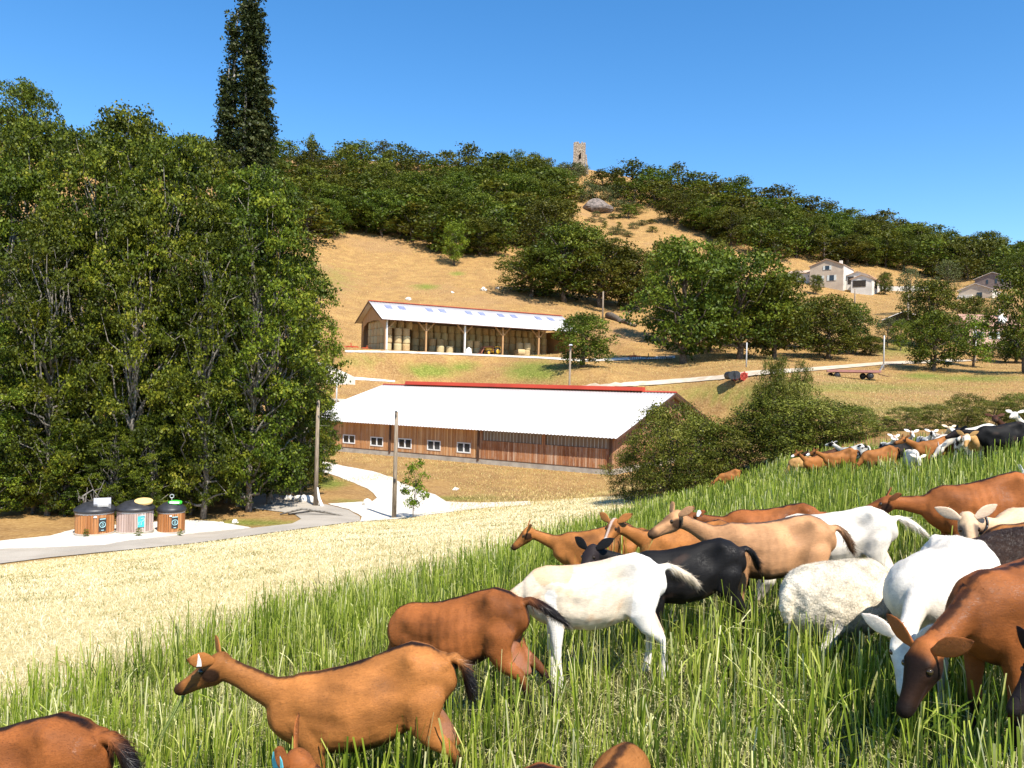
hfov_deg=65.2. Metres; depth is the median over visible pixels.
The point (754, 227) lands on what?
oak tree
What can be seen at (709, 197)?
oak tree
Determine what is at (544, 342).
round bale
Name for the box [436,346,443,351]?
round bale
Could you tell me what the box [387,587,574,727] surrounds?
goat
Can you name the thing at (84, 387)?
leafy shrub
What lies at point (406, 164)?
oak tree
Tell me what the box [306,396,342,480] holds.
maple tree
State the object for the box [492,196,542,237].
oak tree
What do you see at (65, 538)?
gravel verge
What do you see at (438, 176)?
oak tree
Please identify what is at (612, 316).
fallen log
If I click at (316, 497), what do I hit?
utility pole
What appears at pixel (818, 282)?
oak tree
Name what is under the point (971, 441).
goat
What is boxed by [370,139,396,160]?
oak tree
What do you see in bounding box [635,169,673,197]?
oak tree
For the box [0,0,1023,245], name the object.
sky
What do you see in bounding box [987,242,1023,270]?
oak tree
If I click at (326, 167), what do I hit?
oak tree
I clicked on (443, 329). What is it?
round bale
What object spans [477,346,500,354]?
tractor
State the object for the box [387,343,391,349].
round bale
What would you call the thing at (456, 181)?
oak tree
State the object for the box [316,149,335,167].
oak tree
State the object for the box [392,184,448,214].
oak tree
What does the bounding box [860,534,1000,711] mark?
goat
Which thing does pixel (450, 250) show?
oak tree
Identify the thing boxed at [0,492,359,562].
asphalt road
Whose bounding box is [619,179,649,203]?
oak tree
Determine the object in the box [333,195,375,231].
oak tree
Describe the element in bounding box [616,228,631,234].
scrub bush
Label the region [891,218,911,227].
oak tree
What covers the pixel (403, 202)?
oak tree
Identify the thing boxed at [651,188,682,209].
oak tree
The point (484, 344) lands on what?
round bale
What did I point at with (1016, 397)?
hedge shrub
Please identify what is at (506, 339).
round bale
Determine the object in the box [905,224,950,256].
oak tree
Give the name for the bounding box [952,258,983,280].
oak tree
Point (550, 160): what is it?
oak tree
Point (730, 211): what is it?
oak tree
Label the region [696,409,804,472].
blackthorn bush
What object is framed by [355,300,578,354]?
hay shed
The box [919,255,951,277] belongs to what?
oak tree
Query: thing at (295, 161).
oak tree
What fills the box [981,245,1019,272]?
oak tree
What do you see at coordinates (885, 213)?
oak tree
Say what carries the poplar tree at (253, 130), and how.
on the ground at (28, 523)
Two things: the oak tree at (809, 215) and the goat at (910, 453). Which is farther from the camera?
the oak tree at (809, 215)
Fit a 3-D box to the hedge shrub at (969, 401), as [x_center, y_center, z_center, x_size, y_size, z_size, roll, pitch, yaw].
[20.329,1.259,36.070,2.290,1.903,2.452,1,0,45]
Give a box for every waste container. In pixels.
[73,497,115,535]
[115,497,154,533]
[156,494,186,533]
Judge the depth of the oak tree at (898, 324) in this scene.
145.82 m
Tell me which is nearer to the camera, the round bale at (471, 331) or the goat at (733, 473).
the goat at (733, 473)
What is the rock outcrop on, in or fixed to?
on the ground at (28, 523)
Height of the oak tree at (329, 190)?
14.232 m
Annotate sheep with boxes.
[778,556,891,663]
[973,526,1023,666]
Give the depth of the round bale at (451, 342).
135.03 m
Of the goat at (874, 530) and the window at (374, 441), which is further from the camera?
the window at (374, 441)
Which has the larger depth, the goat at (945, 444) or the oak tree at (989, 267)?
the oak tree at (989, 267)
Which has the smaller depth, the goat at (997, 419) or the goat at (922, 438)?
the goat at (997, 419)
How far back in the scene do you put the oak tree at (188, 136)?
246.66 m
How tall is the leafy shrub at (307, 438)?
12.256 m
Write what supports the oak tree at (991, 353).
on the ground at (28, 523)
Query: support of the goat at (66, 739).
on the ground at (28, 523)
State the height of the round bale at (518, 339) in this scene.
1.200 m
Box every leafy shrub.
[0,211,37,379]
[0,320,45,511]
[0,355,51,488]
[0,381,75,512]
[17,319,125,499]
[27,419,99,515]
[80,425,143,515]
[99,304,232,496]
[113,414,184,517]
[158,398,226,514]
[192,400,261,502]
[274,319,337,494]
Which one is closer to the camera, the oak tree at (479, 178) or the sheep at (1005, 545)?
the sheep at (1005, 545)
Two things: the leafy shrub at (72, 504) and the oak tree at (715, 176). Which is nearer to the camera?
the leafy shrub at (72, 504)
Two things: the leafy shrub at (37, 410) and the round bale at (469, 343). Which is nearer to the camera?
the leafy shrub at (37, 410)
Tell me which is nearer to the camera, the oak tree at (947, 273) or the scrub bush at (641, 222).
the oak tree at (947, 273)
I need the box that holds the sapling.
[400,458,430,517]
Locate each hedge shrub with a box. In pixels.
[862,416,898,430]
[881,406,933,430]
[911,402,976,428]
[943,391,992,427]
[964,399,1023,426]
[989,392,1023,422]
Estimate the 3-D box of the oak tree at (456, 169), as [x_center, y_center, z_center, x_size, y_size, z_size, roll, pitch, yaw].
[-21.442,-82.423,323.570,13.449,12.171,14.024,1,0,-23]
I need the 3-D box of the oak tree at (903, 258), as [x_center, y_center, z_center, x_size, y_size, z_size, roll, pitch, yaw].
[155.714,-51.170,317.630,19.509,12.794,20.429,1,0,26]
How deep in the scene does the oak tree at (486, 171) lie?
305.24 m
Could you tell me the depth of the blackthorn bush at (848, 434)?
32.91 m
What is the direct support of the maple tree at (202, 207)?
on the ground at (28, 523)
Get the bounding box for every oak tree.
[0,77,64,171]
[126,128,168,137]
[181,132,212,161]
[267,136,295,169]
[270,155,295,171]
[271,145,287,159]
[274,143,293,159]
[275,157,292,182]
[275,171,293,189]
[275,174,294,189]
[279,139,302,162]
[282,175,331,198]
[285,168,313,184]
[287,154,306,172]
[292,165,323,186]
[292,194,329,230]
[293,199,342,242]
[294,160,323,178]
[299,152,328,169]
[303,197,352,235]
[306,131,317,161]
[307,174,349,196]
[307,180,359,227]
[310,167,336,181]
[311,174,369,208]
[313,160,334,175]
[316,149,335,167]
[324,149,355,174]
[331,139,367,160]
[331,161,352,177]
[332,159,363,177]
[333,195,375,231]
[335,145,359,163]
[335,172,387,191]
[336,170,386,192]
[341,188,388,233]
[342,185,381,198]
[343,138,381,166]
[345,165,374,173]
[354,155,387,173]
[360,186,403,236]
[361,160,406,184]
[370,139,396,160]
[371,177,419,219]
[374,150,402,168]
[377,155,396,169]
[378,193,428,235]
[380,141,423,169]
[383,201,432,241]
[387,155,417,175]
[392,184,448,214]
[393,180,434,203]
[394,169,414,177]
[396,170,440,193]
[398,202,456,235]
[401,148,436,169]
[402,178,455,207]
[407,212,455,249]
[410,184,466,223]
[416,157,444,174]
[421,212,483,255]
[424,171,465,190]
[425,167,445,175]
[435,149,461,171]
[435,169,485,202]
[436,164,460,171]
[437,199,490,238]
[440,156,476,170]
[440,218,469,264]
[441,190,477,216]
[448,164,471,180]
[449,190,506,232]
[450,141,484,165]
[458,216,509,255]
[461,178,486,194]
[462,165,505,194]
[462,165,516,191]
[463,169,499,204]
[466,162,489,170]
[467,178,520,208]
[467,202,527,242]
[470,156,505,169]
[471,204,521,254]
[472,151,518,175]
[482,201,519,237]
[486,170,541,202]
[488,167,536,190]
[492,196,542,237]
[492,245,572,296]
[501,197,516,214]
[505,160,555,186]
[505,190,540,222]
[505,195,572,245]
[506,175,547,202]
[509,149,525,162]
[511,155,559,179]
[511,194,582,276]
[513,179,575,220]
[525,218,610,302]
[529,151,542,157]
[531,167,572,198]
[538,166,586,206]
[541,158,555,167]
[542,221,617,281]
[549,178,585,213]
[551,311,619,367]
[554,234,644,307]
[581,168,616,187]
[598,165,625,188]
[598,247,671,309]
[607,176,644,198]
[609,157,654,182]
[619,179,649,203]
[619,232,747,363]
[631,164,672,190]
[634,179,672,206]
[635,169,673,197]
[636,237,692,343]
[651,179,686,201]
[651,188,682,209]
[652,166,681,190]
[654,190,693,223]
[666,161,691,190]
[667,278,747,351]
[669,187,696,202]
[672,198,708,229]
[678,170,712,190]
[679,205,729,230]
[680,179,716,198]
[680,247,801,358]
[681,191,705,205]
[685,184,724,202]
[691,172,722,191]
[691,192,745,223]
[696,209,747,238]
[697,193,719,208]
[700,181,729,195]
[700,237,740,338]
[707,205,754,245]
[712,177,746,199]
[718,181,756,206]
[718,194,767,225]
[731,174,753,197]
[731,268,819,359]
[734,213,776,244]
[734,217,780,252]
[737,206,785,232]
[742,279,800,347]
[745,185,780,202]
[745,195,760,205]
[747,196,778,207]
[747,230,800,258]
[748,207,786,240]
[750,198,800,233]
[757,183,801,206]
[761,217,801,250]
[771,196,799,211]
[773,205,804,233]
[779,223,819,258]
[784,194,817,208]
[784,216,820,248]
[786,215,836,255]
[786,302,821,348]
[787,203,805,219]
[787,292,875,358]
[790,269,803,282]
[795,194,836,213]
[802,228,844,260]
[803,213,827,230]
[803,335,840,354]
[804,210,823,215]
[807,274,824,293]
[809,212,856,236]
[811,207,846,216]
[813,201,841,215]
[816,233,877,263]
[823,218,857,253]
[832,302,880,353]
[838,207,865,219]
[838,219,885,250]
[850,236,887,265]
[853,212,898,238]
[857,335,887,355]
[866,228,909,267]
[874,208,901,226]
[875,271,893,294]
[875,317,900,346]
[879,239,929,270]
[881,230,922,256]
[889,318,912,350]
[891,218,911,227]
[891,226,917,250]
[893,266,922,311]
[895,277,972,347]
[899,222,928,234]
[899,309,981,370]
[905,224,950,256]
[906,239,960,274]
[908,233,944,267]
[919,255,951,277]
[922,224,959,236]
[929,242,971,275]
[929,259,962,286]
[929,260,969,278]
[935,232,961,243]
[938,238,971,255]
[942,234,999,273]
[944,229,959,239]
[951,296,993,316]
[951,313,996,366]
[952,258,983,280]
[959,230,1012,264]
[966,235,1011,274]
[969,265,999,280]
[969,346,1004,356]
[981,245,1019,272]
[981,264,1023,372]
[985,329,1023,362]
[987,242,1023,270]
[987,295,1019,314]
[994,251,1023,285]
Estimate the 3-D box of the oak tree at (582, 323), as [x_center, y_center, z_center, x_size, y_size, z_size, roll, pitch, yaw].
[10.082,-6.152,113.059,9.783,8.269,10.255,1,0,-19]
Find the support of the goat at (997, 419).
on the ground at (28, 523)
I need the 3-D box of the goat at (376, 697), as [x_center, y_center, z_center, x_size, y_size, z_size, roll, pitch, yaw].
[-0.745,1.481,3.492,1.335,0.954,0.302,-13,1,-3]
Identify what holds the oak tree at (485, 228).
on the ground at (28, 523)
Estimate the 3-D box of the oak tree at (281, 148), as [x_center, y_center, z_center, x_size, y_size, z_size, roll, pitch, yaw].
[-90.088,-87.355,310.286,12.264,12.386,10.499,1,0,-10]
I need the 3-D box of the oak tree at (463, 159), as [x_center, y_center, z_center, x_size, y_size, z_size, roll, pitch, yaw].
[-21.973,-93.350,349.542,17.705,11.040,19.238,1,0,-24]
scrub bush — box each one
[557,161,573,168]
[565,162,578,172]
[571,162,585,176]
[572,171,583,178]
[577,188,592,201]
[578,179,597,198]
[580,164,590,174]
[587,184,607,199]
[591,210,599,216]
[602,185,616,199]
[606,197,622,207]
[606,213,622,218]
[606,226,621,234]
[611,184,626,198]
[613,199,636,210]
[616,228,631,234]
[617,204,638,217]
[626,203,647,211]
[627,221,641,228]
[636,219,647,224]
[646,226,658,231]
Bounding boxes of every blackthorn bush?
[595,445,659,501]
[618,397,713,497]
[621,419,721,487]
[644,413,742,493]
[683,422,773,479]
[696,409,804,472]
[720,391,872,460]
[780,399,896,447]
[818,404,899,439]
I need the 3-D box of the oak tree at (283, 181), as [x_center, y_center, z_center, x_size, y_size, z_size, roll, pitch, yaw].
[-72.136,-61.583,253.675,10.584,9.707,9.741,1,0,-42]
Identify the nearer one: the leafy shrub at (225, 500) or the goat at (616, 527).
the goat at (616, 527)
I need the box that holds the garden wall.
[886,286,922,290]
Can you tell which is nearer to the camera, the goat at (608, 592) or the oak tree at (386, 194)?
the goat at (608, 592)
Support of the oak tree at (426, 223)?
on the ground at (28, 523)
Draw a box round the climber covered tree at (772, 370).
[751,354,800,461]
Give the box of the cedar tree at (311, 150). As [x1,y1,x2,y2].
[291,136,330,170]
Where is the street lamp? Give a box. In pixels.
[568,344,572,384]
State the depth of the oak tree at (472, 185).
284.98 m
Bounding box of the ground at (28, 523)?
[0,145,1023,767]
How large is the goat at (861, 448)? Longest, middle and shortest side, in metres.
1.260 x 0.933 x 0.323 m
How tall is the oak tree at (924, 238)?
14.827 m
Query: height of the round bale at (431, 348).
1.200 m
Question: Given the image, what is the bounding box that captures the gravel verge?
[0,520,250,548]
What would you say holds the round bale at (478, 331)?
on the round bale at (479, 338)
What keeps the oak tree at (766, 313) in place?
on the ground at (28, 523)
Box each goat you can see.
[0,711,148,767]
[174,635,487,767]
[272,713,562,767]
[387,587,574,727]
[510,552,703,694]
[511,519,649,564]
[575,536,766,653]
[592,742,650,767]
[599,512,727,606]
[647,501,862,625]
[687,502,826,598]
[709,469,741,486]
[754,505,929,601]
[785,456,810,473]
[791,450,827,470]
[802,448,837,456]
[806,448,860,470]
[825,441,870,465]
[851,445,899,471]
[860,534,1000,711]
[866,471,1023,535]
[879,434,899,447]
[880,443,913,459]
[886,557,1023,767]
[893,434,953,459]
[902,449,925,470]
[904,429,918,439]
[916,429,937,441]
[931,424,955,439]
[932,423,997,457]
[934,504,1023,538]
[945,421,1023,460]
[950,428,969,462]
[956,430,988,461]
[983,522,1023,533]
[985,413,1006,449]
[1006,410,1023,421]
[1006,626,1023,716]
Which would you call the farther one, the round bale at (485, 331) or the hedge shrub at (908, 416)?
the round bale at (485, 331)
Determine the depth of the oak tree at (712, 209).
327.80 m
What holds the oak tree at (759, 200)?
on the ground at (28, 523)
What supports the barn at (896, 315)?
on the ground at (28, 523)
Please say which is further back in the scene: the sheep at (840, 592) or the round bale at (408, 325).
the round bale at (408, 325)
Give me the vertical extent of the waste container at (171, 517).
2.181 m
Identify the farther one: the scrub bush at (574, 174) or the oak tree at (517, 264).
the scrub bush at (574, 174)
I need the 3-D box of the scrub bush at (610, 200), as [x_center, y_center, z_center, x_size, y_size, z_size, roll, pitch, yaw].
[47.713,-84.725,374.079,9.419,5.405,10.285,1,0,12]
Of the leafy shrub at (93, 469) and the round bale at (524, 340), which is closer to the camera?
the leafy shrub at (93, 469)
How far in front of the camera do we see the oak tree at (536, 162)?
342.18 m
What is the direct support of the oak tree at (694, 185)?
on the ground at (28, 523)
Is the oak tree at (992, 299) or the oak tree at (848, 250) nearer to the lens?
the oak tree at (992, 299)
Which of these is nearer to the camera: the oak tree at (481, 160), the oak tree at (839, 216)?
the oak tree at (839, 216)
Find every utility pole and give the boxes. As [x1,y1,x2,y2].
[313,399,323,505]
[392,411,397,517]
[602,291,603,321]
[883,335,884,369]
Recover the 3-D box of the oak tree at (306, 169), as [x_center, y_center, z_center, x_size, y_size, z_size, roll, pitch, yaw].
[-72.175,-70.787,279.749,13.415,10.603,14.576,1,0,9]
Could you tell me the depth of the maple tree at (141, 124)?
53.03 m
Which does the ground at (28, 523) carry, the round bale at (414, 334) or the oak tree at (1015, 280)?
the oak tree at (1015, 280)
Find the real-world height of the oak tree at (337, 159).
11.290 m
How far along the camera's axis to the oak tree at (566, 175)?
340.23 m
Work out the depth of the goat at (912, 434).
19.07 m
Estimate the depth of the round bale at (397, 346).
124.81 m
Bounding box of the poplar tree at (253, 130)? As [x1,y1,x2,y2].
[209,0,285,413]
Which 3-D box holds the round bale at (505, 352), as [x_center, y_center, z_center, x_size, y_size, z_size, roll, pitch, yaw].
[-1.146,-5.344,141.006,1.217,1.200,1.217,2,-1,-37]
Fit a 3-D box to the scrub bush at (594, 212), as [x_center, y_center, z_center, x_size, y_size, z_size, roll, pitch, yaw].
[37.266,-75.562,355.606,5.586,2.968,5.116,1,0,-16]
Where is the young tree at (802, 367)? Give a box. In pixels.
[788,354,813,445]
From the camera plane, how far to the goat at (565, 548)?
7.13 m
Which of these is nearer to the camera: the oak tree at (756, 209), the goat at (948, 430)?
the goat at (948, 430)
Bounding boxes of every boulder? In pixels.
[291,495,299,500]
[298,495,312,501]
[362,498,372,504]
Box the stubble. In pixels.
[0,494,662,719]
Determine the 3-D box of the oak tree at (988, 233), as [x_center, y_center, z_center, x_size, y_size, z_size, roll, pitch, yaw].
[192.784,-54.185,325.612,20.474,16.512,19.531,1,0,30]
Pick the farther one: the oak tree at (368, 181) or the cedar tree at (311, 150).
the cedar tree at (311, 150)
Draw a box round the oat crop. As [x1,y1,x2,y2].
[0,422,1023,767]
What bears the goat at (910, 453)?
on the ground at (28, 523)
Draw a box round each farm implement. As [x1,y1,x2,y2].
[641,353,655,359]
[658,353,672,360]
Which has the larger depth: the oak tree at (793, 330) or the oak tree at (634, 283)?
the oak tree at (634, 283)
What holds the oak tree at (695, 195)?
on the ground at (28, 523)
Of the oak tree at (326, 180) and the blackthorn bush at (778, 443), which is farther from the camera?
the oak tree at (326, 180)
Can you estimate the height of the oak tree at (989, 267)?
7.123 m
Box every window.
[343,434,354,443]
[370,437,382,446]
[398,438,411,448]
[427,440,440,450]
[457,442,470,452]
[823,266,830,269]
[827,275,835,280]
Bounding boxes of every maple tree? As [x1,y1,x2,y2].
[0,114,91,478]
[0,155,87,504]
[0,201,121,515]
[17,123,170,497]
[59,99,197,490]
[64,190,197,504]
[85,130,231,503]
[137,187,272,518]
[146,133,262,439]
[184,161,320,511]
[193,180,350,503]
[257,256,351,481]
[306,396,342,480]
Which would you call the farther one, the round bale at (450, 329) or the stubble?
the round bale at (450, 329)
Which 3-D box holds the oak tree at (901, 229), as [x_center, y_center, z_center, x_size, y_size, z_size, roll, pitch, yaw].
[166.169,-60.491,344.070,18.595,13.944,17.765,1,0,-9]
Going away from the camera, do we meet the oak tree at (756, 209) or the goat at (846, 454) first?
the goat at (846, 454)
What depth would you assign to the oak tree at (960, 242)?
324.87 m
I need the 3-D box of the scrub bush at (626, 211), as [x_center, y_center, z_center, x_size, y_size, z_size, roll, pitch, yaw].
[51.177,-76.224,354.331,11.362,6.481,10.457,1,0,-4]
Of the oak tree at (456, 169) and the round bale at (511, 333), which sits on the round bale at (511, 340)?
the round bale at (511, 333)
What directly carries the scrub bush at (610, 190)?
on the ground at (28, 523)
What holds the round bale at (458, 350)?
on the ground at (28, 523)
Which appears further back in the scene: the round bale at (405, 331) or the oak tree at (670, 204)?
the oak tree at (670, 204)
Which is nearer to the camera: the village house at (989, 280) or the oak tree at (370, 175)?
the village house at (989, 280)
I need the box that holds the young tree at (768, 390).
[747,372,824,457]
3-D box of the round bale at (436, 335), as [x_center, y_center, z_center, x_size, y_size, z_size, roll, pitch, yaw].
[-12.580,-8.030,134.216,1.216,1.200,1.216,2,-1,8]
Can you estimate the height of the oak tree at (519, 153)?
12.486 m
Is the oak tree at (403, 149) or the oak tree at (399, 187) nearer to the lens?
the oak tree at (399, 187)
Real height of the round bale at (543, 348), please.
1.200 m
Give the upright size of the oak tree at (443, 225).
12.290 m
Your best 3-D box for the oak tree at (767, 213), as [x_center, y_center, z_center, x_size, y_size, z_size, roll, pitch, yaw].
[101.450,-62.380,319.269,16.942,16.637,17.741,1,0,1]
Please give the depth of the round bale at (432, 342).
131.12 m
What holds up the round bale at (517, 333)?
on the round bale at (518, 339)
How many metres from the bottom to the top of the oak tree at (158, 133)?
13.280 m
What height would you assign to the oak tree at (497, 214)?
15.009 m
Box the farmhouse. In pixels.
[788,259,882,294]
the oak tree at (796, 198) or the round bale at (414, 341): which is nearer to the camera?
the round bale at (414, 341)
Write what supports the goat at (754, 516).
on the ground at (28, 523)
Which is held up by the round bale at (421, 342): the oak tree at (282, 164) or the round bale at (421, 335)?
the round bale at (421, 335)
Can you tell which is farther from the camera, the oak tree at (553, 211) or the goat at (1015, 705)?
the oak tree at (553, 211)
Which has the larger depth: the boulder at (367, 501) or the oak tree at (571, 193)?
the oak tree at (571, 193)
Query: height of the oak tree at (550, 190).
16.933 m
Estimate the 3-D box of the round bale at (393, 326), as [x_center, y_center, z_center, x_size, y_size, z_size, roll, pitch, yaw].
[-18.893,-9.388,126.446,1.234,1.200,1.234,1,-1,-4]
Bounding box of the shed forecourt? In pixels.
[345,350,674,360]
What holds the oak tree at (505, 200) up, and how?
on the ground at (28, 523)
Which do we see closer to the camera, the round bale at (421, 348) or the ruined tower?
the round bale at (421, 348)
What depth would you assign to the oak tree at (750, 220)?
317.38 m
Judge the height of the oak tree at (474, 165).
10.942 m
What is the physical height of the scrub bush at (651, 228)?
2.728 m
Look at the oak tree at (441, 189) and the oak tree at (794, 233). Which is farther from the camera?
the oak tree at (794, 233)
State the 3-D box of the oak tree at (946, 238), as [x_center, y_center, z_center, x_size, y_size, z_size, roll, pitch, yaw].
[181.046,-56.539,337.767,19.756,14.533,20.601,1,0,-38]
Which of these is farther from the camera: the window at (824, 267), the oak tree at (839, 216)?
the oak tree at (839, 216)
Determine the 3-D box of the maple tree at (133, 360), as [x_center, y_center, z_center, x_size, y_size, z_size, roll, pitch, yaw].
[-20.941,-1.417,44.003,6.274,18.311,6.446,1,0,23]
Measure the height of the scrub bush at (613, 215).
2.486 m
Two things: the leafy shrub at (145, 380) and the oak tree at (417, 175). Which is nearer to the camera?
the leafy shrub at (145, 380)
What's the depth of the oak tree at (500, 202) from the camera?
257.55 m
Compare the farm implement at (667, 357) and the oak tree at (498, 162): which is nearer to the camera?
the farm implement at (667, 357)
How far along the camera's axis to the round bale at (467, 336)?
136.51 m
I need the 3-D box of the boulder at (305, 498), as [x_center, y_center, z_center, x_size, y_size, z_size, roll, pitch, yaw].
[-13.003,7.350,50.594,0.672,0.707,1.134,1,0,42]
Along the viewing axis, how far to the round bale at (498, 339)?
139.83 m
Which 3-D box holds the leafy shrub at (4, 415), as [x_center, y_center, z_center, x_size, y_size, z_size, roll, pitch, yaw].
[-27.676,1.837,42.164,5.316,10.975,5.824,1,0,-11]
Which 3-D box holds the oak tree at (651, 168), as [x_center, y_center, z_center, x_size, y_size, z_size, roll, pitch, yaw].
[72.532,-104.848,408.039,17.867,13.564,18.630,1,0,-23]
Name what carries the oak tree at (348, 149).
on the ground at (28, 523)
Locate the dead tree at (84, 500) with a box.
[77,476,103,502]
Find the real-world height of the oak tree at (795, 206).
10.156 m
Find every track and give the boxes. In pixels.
[323,462,529,521]
[581,359,971,385]
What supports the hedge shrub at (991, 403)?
on the ground at (28, 523)
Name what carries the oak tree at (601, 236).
on the ground at (28, 523)
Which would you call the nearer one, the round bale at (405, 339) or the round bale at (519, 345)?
the round bale at (405, 339)
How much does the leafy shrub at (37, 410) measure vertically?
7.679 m
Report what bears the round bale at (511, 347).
on the round bale
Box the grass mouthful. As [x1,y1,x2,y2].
[149,695,184,758]
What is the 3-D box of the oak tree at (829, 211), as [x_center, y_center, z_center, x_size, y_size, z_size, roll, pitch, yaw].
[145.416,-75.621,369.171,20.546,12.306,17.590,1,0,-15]
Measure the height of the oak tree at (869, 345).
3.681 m
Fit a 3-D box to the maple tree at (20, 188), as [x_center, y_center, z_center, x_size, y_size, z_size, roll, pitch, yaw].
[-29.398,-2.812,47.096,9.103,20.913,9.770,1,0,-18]
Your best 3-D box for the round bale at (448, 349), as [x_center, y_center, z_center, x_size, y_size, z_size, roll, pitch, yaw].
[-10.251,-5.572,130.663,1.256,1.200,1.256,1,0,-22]
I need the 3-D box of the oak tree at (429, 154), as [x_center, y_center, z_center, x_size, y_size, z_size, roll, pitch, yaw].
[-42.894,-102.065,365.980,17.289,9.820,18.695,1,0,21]
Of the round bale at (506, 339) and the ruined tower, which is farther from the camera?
the ruined tower
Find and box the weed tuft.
[134,528,143,535]
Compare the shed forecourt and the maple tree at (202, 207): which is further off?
the shed forecourt
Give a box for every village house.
[950,309,1020,346]
[957,283,1000,298]
[973,272,1013,288]
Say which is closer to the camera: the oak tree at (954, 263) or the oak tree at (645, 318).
the oak tree at (645, 318)
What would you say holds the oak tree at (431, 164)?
on the ground at (28, 523)
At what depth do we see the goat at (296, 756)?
2.23 m
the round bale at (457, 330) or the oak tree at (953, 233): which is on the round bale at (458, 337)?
the round bale at (457, 330)
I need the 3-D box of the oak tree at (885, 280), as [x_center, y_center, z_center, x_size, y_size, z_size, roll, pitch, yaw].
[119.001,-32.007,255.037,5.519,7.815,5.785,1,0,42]
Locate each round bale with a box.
[380,335,383,342]
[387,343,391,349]
[388,335,391,342]
[389,321,395,328]
[393,343,401,350]
[394,328,401,335]
[394,336,401,342]
[397,321,403,328]
[402,328,409,335]
[402,336,409,343]
[402,344,409,350]
[405,322,412,329]
[411,324,417,330]
[411,331,418,338]
[411,338,418,345]
[411,346,417,350]
[418,324,424,331]
[418,346,424,350]
[419,332,424,338]
[419,339,424,345]
[427,325,432,331]
[427,332,432,338]
[428,339,435,345]
[428,346,435,351]
[433,325,439,332]
[433,332,440,339]
[436,339,443,345]
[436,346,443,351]
[440,326,446,332]
[441,333,447,339]
[445,346,452,352]
[447,326,454,332]
[448,333,454,340]
[448,340,454,347]
[454,327,460,333]
[455,334,461,340]
[455,341,461,347]
[455,348,461,352]
[462,334,468,340]
[466,340,472,347]
[468,328,474,334]
[469,335,475,340]
[473,341,479,347]
[473,348,479,353]
[475,328,481,334]
[476,335,482,341]
[482,329,488,335]
[482,335,488,341]
[482,342,488,348]
[489,329,494,335]
[489,336,495,342]
[495,329,501,335]
[496,336,501,342]
[503,343,508,349]
[503,350,508,354]
[504,336,508,343]
[508,330,514,336]
[509,337,514,343]
[509,344,514,350]
[515,331,520,336]
[515,337,521,343]
[516,343,522,349]
[518,349,524,354]
[521,331,527,337]
[522,338,527,343]
[524,343,530,349]
[527,331,533,337]
[528,338,534,344]
[540,332,545,338]
[541,339,546,345]
[541,345,546,351]
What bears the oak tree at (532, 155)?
on the ground at (28, 523)
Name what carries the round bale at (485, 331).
on the round bale at (485, 338)
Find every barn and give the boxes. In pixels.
[324,381,709,474]
[878,311,910,325]
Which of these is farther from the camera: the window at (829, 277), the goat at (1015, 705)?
the window at (829, 277)
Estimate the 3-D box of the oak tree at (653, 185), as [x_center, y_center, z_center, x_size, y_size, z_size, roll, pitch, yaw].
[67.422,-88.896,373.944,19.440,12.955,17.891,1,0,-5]
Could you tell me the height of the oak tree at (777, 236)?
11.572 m
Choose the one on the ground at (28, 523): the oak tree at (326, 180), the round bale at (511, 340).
the oak tree at (326, 180)
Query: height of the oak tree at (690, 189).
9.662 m
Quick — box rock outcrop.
[583,198,613,212]
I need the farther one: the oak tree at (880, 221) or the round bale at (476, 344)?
the oak tree at (880, 221)
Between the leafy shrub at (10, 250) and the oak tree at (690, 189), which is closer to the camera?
the leafy shrub at (10, 250)
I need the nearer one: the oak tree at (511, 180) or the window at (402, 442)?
the window at (402, 442)
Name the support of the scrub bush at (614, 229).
on the ground at (28, 523)
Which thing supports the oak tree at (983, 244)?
on the ground at (28, 523)
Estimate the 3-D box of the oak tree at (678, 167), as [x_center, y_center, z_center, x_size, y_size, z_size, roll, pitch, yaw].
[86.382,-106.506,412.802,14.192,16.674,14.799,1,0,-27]
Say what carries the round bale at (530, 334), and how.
on the round bale at (531, 341)
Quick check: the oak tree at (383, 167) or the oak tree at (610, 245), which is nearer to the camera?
the oak tree at (610, 245)
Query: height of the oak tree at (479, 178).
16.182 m
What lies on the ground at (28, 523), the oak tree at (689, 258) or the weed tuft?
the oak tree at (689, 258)
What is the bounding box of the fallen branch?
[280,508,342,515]
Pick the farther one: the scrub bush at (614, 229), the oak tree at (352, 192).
the scrub bush at (614, 229)
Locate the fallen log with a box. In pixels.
[605,311,635,326]
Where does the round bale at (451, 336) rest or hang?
on the round bale at (451, 342)
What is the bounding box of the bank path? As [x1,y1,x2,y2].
[355,377,394,381]
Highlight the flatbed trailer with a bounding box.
[826,364,888,378]
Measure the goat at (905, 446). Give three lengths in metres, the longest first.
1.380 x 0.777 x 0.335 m
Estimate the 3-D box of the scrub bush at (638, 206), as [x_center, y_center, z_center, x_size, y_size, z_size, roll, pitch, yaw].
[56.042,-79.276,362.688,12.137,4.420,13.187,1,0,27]
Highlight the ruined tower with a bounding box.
[573,142,588,174]
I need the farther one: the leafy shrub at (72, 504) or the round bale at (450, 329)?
the round bale at (450, 329)
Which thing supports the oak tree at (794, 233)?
on the ground at (28, 523)
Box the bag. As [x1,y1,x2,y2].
[466,347,471,353]
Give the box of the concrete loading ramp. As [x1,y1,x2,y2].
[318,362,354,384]

